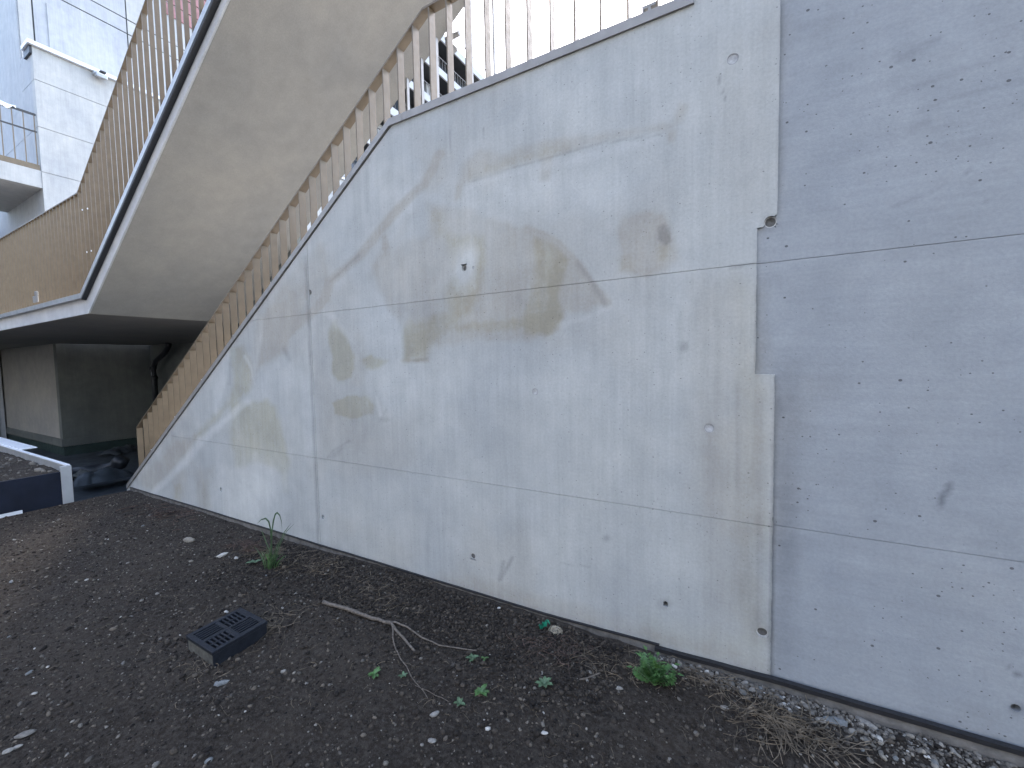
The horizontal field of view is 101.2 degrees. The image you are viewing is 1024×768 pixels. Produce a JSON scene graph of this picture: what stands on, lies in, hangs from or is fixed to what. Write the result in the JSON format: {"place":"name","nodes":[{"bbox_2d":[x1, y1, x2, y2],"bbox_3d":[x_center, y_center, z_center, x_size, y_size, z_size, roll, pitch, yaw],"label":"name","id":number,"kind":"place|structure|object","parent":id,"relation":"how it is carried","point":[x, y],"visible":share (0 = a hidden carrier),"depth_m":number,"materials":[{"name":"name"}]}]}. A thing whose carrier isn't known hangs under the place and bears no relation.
{"place":"outdoors","nodes":[
{"label":"outdoors","id":0,"kind":"place"},
{"bbox_2d":[24,448,144,501],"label":"court floor","id":1,"kind":"structure","parent":0,"point":[84,492],"depth_m":12.15,"materials":[{"name":"grey concrete"}]},
{"bbox_2d":[0,368,6,438],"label":"side wing","id":2,"kind":"structure","parent":1,"relation":"on","point":[2,426],"depth_m":16.40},
{"bbox_2d":[0,437,73,514],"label":"raised planter","id":3,"kind":"object","parent":1,"relation":"on","point":[30,490],"visible":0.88,"depth_m":5.23,"materials":[{"name":"metal"}]},
{"bbox_2d":[0,454,54,480],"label":"bed pebbles","id":4,"kind":"object","parent":3,"relation":"in","point":[42,470],"visible":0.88,"depth_m":5.65,"materials":[{"name":"grey stone"}]},
{"bbox_2d":[71,455,129,480],"bbox_3d":[-10.387,2.092,10.626,1.084,0.492,0.433,-4,4,-44],"label":"membrane roll","id":5,"kind":"object","parent":1,"relation":"on","point":[119,462],"visible":0.65,"depth_m":10.66,"materials":[{"name":"black plastic"}]},
{"bbox_2d":[73,466,133,486],"bbox_3d":[-9.504,2.091,9.690,0.724,0.325,1.224,-1,3,11],"label":"membrane fold","id":6,"kind":"object","parent":1,"relation":"on","point":[107,473],"visible":0.97,"depth_m":9.55,"materials":[{"name":"grey plastic"}]},
{"bbox_2d":[72,469,88,478],"bbox_3d":[-9.774,2.065,9.576,0.817,0.200,0.399,1,4,30],"label":"plastic sheet","id":7,"kind":"object","parent":6,"relation":"on","point":[76,474],"visible":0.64,"depth_m":9.62,"materials":[{"name":"plastic"}]},
{"bbox_2d":[99,444,137,454],"bbox_3d":[-12.739,2.113,13.732,0.680,0.200,1.176,-1,3,-3],"label":"membrane fold","id":8,"kind":"object","parent":1,"relation":"on","point":[126,448],"visible":0.9,"depth_m":13.53,"materials":[{"name":"black plastic"}]},
{"bbox_2d":[0,38,344,455],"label":"corner building","id":9,"kind":"structure","parent":1,"relation":"on","point":[66,399],"depth_m":13.81,"materials":[{"name":"concrete"}]},
{"bbox_2d":[0,104,39,170],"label":"balcony railing","id":10,"kind":"object","parent":9,"relation":"on","point":[19,162],"visible":1,"depth_m":12.59,"materials":[{"name":"grey metal"}]},
{"bbox_2d":[0,100,15,108],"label":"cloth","id":11,"kind":"object","parent":10,"relation":"hanging from","point":[6,105],"visible":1,"depth_m":12.34,"materials":[{"name":"white fabric"}]},
{"bbox_2d":[92,70,107,80],"bbox_3d":[-13.680,-10.242,13.943,0.339,0.255,0.300,1,4,30],"label":"floodlight","id":12,"kind":"object","parent":9,"relation":"attached to","point":[100,74],"visible":1,"depth_m":13.88,"materials":[{"name":"metal"}]},
{"bbox_2d":[0,0,206,130],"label":"tower block","id":13,"kind":"structure","parent":9,"relation":"on","point":[97,34],"depth_m":14.39,"materials":[{"name":"concrete"}]},
{"bbox_2d":[150,237,300,392],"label":"passage wall","id":14,"kind":"structure","parent":1,"relation":"on","point":[169,363],"depth_m":14.64,"materials":[{"name":"concrete"}]},
{"bbox_2d":[149,343,171,401],"bbox_3d":[-11.938,-0.020,14.343,1.465,2.744,0.204,1,4,30],"label":"drainpipe","id":15,"kind":"object","parent":14,"relation":"attached to","point":[155,362],"visible":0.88,"depth_m":14.54,"materials":[{"name":"black plastic"}]},
{"bbox_2d":[0,0,463,349],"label":"stair","id":16,"kind":"object","parent":14,"relation":"on","point":[271,93],"visible":0.65,"depth_m":5.42,"materials":[{"name":"concrete"}]},
{"bbox_2d":[0,0,220,318],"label":"gallery railing","id":17,"kind":"object","parent":16,"relation":"attached to","point":[56,255],"visible":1,"depth_m":5.61,"materials":[{"name":"metal"}]},
{"bbox_2d":[0,490,1020,767],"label":"ground","id":18,"kind":"structure","parent":0,"point":[440,750],"depth_m":2.16,"materials":[{"name":"soil"}]},
{"bbox_2d":[2,747,13,754],"bbox_3d":[-2.210,1.608,1.841,0.037,0.013,0.025,-8,12,-21],"label":"stone","id":19,"kind":"object","parent":18,"relation":"on","point":[8,750],"visible":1,"depth_m":1.84,"materials":[{"name":"grey stone"}]},
{"bbox_2d":[0,510,22,517],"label":"edging strip","id":20,"kind":"object","parent":18,"relation":"on","point":[11,513],"visible":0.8,"depth_m":4.89,"materials":[{"name":"white metal"}]},
{"bbox_2d":[14,744,22,749],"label":"stone","id":21,"kind":"object","parent":18,"relation":"on","point":[17,746],"visible":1,"depth_m":1.86,"materials":[{"name":"grey stone"}]},
{"bbox_2d":[14,729,36,738],"bbox_3d":[-2.230,1.605,1.924,0.076,0.015,0.037,-9,12,-21],"label":"stone","id":22,"kind":"object","parent":18,"relation":"on","point":[23,734],"visible":1,"depth_m":1.92,"materials":[{"name":"grey stone"}]},
{"bbox_2d":[152,761,160,767],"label":"pebble","id":23,"kind":"object","parent":18,"relation":"on","point":[155,764],"visible":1,"depth_m":1.75,"materials":[{"name":"grey stone"}]},
{"bbox_2d":[116,501,198,530],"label":"dry grass","id":24,"kind":"structure","parent":18,"relation":"on","point":[174,513],"depth_m":4.81,"materials":[{"name":"brown plant"}]},
{"bbox_2d":[183,537,194,542],"bbox_3d":[-3.113,1.502,4.050,0.121,0.058,0.062,-6,8,13],"label":"stone","id":25,"kind":"object","parent":18,"relation":"on","point":[188,539],"visible":0.98,"depth_m":4.03,"materials":[{"name":"beige stone"}]},
{"bbox_2d":[158,647,229,682],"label":"dry grass","id":26,"kind":"structure","parent":18,"relation":"on","point":[196,668],"depth_m":2.31,"materials":[{"name":"plant"}]},
{"bbox_2d":[204,757,212,763],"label":"pebble","id":27,"kind":"object","parent":18,"relation":"on","point":[208,759],"visible":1,"depth_m":1.78,"materials":[{"name":"grey stone"}]},
{"bbox_2d":[117,582,318,705],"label":"drain clods","id":28,"kind":"object","parent":18,"relation":"on","point":[175,655],"visible":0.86,"depth_m":2.48,"materials":[{"name":"soil"}]},
{"bbox_2d":[213,680,229,686],"bbox_3d":[-1.528,1.572,2.212,0.079,0.021,0.034,-8,10,-10],"label":"stone","id":29,"kind":"object","parent":18,"relation":"on","point":[220,683],"visible":1,"depth_m":2.21,"materials":[{"name":"white stone"}]},
{"bbox_2d":[216,552,227,557],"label":"stone","id":30,"kind":"object","parent":18,"relation":"on","point":[222,554],"visible":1,"depth_m":3.71,"materials":[{"name":"white stone"}]},
{"bbox_2d":[186,607,266,665],"bbox_3d":[-1.720,1.577,2.550,0.324,0.200,0.319,1,4,30],"label":"drain box","id":31,"kind":"object","parent":18,"relation":"in","point":[244,629],"visible":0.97,"depth_m":2.50,"materials":[{"name":"plastic"}]},
{"bbox_2d":[218,532,265,554],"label":"dry grass","id":32,"kind":"structure","parent":18,"relation":"on","point":[248,545],"depth_m":3.90,"materials":[{"name":"brown plant"}]},
{"bbox_2d":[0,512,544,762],"bbox_3d":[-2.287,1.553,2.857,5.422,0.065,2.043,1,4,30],"label":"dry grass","id":33,"kind":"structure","parent":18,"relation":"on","point":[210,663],"depth_m":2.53,"materials":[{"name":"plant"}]},
{"bbox_2d":[254,512,293,568],"bbox_3d":[-1.950,1.276,3.455,0.598,0.496,0.150,1,4,30],"label":"grass tuft","id":34,"kind":"object","parent":18,"relation":"on","point":[271,560],"visible":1,"depth_m":3.46,"materials":[{"name":"green plant"}]},
{"bbox_2d":[232,534,325,577],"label":"dry grass","id":35,"kind":"structure","parent":18,"relation":"on","point":[267,551],"depth_m":3.72,"materials":[{"name":"plant"}]},
{"bbox_2d":[255,603,309,644],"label":"dry grass","id":36,"kind":"structure","parent":18,"relation":"on","point":[279,619],"depth_m":2.71,"materials":[{"name":"plant"}]},
{"bbox_2d":[276,551,354,580],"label":"dry grass","id":37,"kind":"structure","parent":18,"relation":"on","point":[322,566],"depth_m":3.45,"materials":[{"name":"plant"}]},
{"bbox_2d":[367,666,380,678],"bbox_3d":[-0.730,1.544,2.243,0.064,0.021,0.080,1,4,30],"label":"weed","id":38,"kind":"object","parent":18,"relation":"on","point":[374,672],"visible":1,"depth_m":2.24,"materials":[{"name":"green plant"}]},
{"bbox_2d":[332,571,449,614],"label":"dry grass","id":39,"kind":"structure","parent":18,"relation":"on","point":[379,594],"depth_m":2.98,"materials":[{"name":"plant"}]},
{"bbox_2d":[322,600,476,701],"bbox_3d":[-0.785,1.521,2.509,1.282,0.045,0.395,1,4,30],"label":"fallen branch","id":40,"kind":"object","parent":18,"relation":"on","point":[349,609],"visible":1,"depth_m":2.62,"materials":[{"name":"wood"}]},
{"bbox_2d":[428,738,436,742],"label":"stone","id":41,"kind":"object","parent":18,"relation":"on","point":[432,740],"visible":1,"depth_m":1.85,"materials":[{"name":"grey stone"}]},
{"bbox_2d":[429,711,438,716],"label":"stone","id":42,"kind":"object","parent":18,"relation":"on","point":[434,714],"visible":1,"depth_m":1.99,"materials":[{"name":"white stone"}]},
{"bbox_2d":[127,0,779,674],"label":"stair wall","id":43,"kind":"structure","parent":18,"relation":"on","point":[497,340],"depth_m":2.58,"materials":[{"name":"concrete"}]},
{"bbox_2d":[126,0,693,488],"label":"stair railing","id":44,"kind":"object","parent":43,"relation":"attached to","point":[180,390],"visible":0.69,"depth_m":3.41,"materials":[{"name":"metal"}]},
{"bbox_2d":[454,697,464,706],"bbox_3d":[-0.249,1.542,2.034,0.062,0.014,0.055,1,4,30],"label":"weed","id":45,"kind":"object","parent":18,"relation":"on","point":[459,701],"visible":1,"depth_m":2.04,"materials":[{"name":"green plant"}]},
{"bbox_2d":[465,654,477,660],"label":"weed","id":46,"kind":"object","parent":18,"relation":"on","point":[471,656],"visible":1,"depth_m":2.35,"materials":[{"name":"green plant"}]},
{"bbox_2d":[474,684,488,696],"bbox_3d":[-0.150,1.525,2.083,0.075,0.023,0.073,-2,3,-10],"label":"weed","id":47,"kind":"object","parent":18,"relation":"on","point":[478,690],"visible":1,"depth_m":2.08,"materials":[{"name":"green plant"}]},
{"bbox_2d":[0,493,1009,767],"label":"pebble scatter","id":48,"kind":"object","parent":18,"relation":"on","point":[80,725],"visible":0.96,"depth_m":2.29,"materials":[{"name":"grey stone"}]},
{"bbox_2d":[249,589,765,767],"bbox_3d":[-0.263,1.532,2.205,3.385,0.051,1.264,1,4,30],"label":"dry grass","id":49,"kind":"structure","parent":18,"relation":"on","point":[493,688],"depth_m":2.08,"materials":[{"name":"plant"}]},
{"bbox_2d":[535,676,552,687],"bbox_3d":[0.167,1.516,2.129,0.087,0.021,0.077,-3,4,-27],"label":"weed","id":50,"kind":"object","parent":18,"relation":"on","point":[544,682],"visible":1,"depth_m":2.13,"materials":[{"name":"green plant"}]},
{"bbox_2d":[538,620,549,628],"bbox_3d":[0.194,1.466,2.561,0.070,0.084,0.030,1,4,30],"label":"plastic scrap","id":51,"kind":"object","parent":18,"relation":"on","point":[542,625],"visible":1,"depth_m":2.56,"materials":[{"name":"green plastic"}]},
{"bbox_2d":[505,627,597,673],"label":"dry grass","id":52,"kind":"structure","parent":18,"relation":"on","point":[533,638],"depth_m":2.39,"materials":[{"name":"brown plant"}]},
{"bbox_2d":[548,625,562,634],"bbox_3d":[0.264,1.489,2.544,0.091,0.048,0.064,1,4,30],"label":"stone","id":53,"kind":"object","parent":18,"relation":"on","point":[553,628],"visible":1,"depth_m":2.53,"materials":[{"name":"grey stone"}]},
{"bbox_2d":[129,487,1023,767],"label":"dimple sheet","id":54,"kind":"object","parent":18,"relation":"on","point":[949,735],"visible":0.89,"depth_m":2.03,"materials":[{"name":"black plastic"}]},
{"bbox_2d":[579,672,600,679],"bbox_3d":[0.404,1.513,2.174,0.123,0.012,0.014,-2,3,-19],"label":"twig","id":55,"kind":"object","parent":18,"relation":"on","point":[590,676],"visible":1,"depth_m":2.17,"materials":[{"name":"wood"}]},
{"bbox_2d":[539,635,670,689],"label":"dry grass","id":56,"kind":"structure","parent":18,"relation":"on","point":[583,654],"depth_m":2.27,"materials":[{"name":"plant"}]},
{"bbox_2d":[626,645,683,686],"bbox_3d":[0.739,1.419,2.115,0.258,0.185,0.236,-2,3,-20],"label":"weed","id":57,"kind":"object","parent":18,"relation":"on","point":[652,670],"visible":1,"depth_m":2.11,"materials":[{"name":"green plant"}]},
{"bbox_2d":[659,655,772,703],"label":"dry roots","id":58,"kind":"object","parent":18,"relation":"on","point":[701,679],"visible":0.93,"depth_m":2.12,"materials":[{"name":"plant"}]},
{"bbox_2d":[703,679,881,767],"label":"dry roots","id":59,"kind":"object","parent":18,"relation":"on","point":[783,731],"visible":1,"depth_m":1.82,"materials":[{"name":"plant"}]},
{"bbox_2d":[803,703,810,709],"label":"pebble","id":60,"kind":"object","parent":18,"relation":"on","point":[805,706],"visible":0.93,"depth_m":1.95,"materials":[{"name":"grey stone"}]},
{"bbox_2d":[815,717,825,723],"bbox_3d":[1.387,1.507,1.888,0.041,0.019,0.033,2,4,43],"label":"stone","id":61,"kind":"object","parent":18,"relation":"on","point":[819,718],"visible":0.78,"depth_m":1.88,"materials":[{"name":"grey stone"}]},
{"bbox_2d":[823,716,847,726],"bbox_3d":[1.449,1.510,1.883,0.090,0.022,0.046,1,4,29],"label":"stone","id":62,"kind":"object","parent":18,"relation":"on","point":[841,722],"visible":0.94,"depth_m":1.87,"materials":[{"name":"grey stone"}]},
{"bbox_2d":[653,653,1023,767],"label":"gravel","id":63,"kind":"structure","parent":18,"relation":"on","point":[794,702],"depth_m":1.82,"materials":[{"name":"grey gravel"}]},
{"bbox_2d":[855,715,877,729],"bbox_3d":[1.577,1.511,1.876,0.034,0.020,0.087,-3,3,-24],"label":"stone","id":64,"kind":"object","parent":18,"relation":"on","point":[867,722],"visible":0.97,"depth_m":1.87,"materials":[{"name":"grey stone"}]},
{"bbox_2d":[879,753,886,760],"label":"pebble","id":65,"kind":"object","parent":18,"relation":"on","point":[882,756],"visible":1,"depth_m":1.70,"materials":[{"name":"beige stone"}]},
{"bbox_2d":[755,0,1023,746],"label":"retaining wall","id":66,"kind":"structure","parent":18,"relation":"on","point":[889,349],"depth_m":1.80,"materials":[{"name":"grey concrete"}]},
{"bbox_2d":[906,733,914,738],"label":"pebble","id":67,"kind":"object","parent":18,"relation":"on","point":[912,736],"visible":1,"depth_m":1.80,"materials":[{"name":"beige stone"}]},
{"bbox_2d":[915,748,921,753],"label":"pebble","id":68,"kind":"object","parent":18,"relation":"on","point":[919,750],"visible":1,"depth_m":1.73,"materials":[{"name":"grey stone"}]},
{"bbox_2d":[931,759,939,765],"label":"pebble","id":69,"kind":"object","parent":18,"relation":"on","point":[934,762],"visible":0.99,"depth_m":1.68,"materials":[{"name":"grey stone"}]},
{"bbox_2d":[444,0,671,77],"label":"sky","id":70,"kind":"structure","parent":0,"point":[615,11],"materials":[{"name":"white"}]},
{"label":"terrain","id":71,"kind":"structure","parent":0,"visible":0},
{"bbox_2d":[343,35,484,176],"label":"apartment block","id":72,"kind":"structure","parent":71,"relation":"on","point":[459,72],"depth_m":36.62,"materials":[{"name":"concrete"}]},
{"bbox_2d":[393,100,397,110],"bbox_3d":[-9.124,-21.382,33.287,0.050,2.200,1.500,1,4,30],"label":"window","id":73,"kind":"structure","parent":72,"relation":"in","point":[395,105],"depth_m":33.21,"materials":[{"name":"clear glass"}]},
{"bbox_3d":[0.345,0.323,3.913,11.250,4.506,1.829,1,4,30],"label":"lower stair flight","id":74,"kind":"object","parent":71,"relation":"on","visible":0},
{"bbox_2d":[406,0,495,109],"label":"bar screen","id":75,"kind":"object","parent":74,"relation":"on","point":[456,34],"visible":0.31,"depth_m":5.13,"materials":[{"name":"metal"}]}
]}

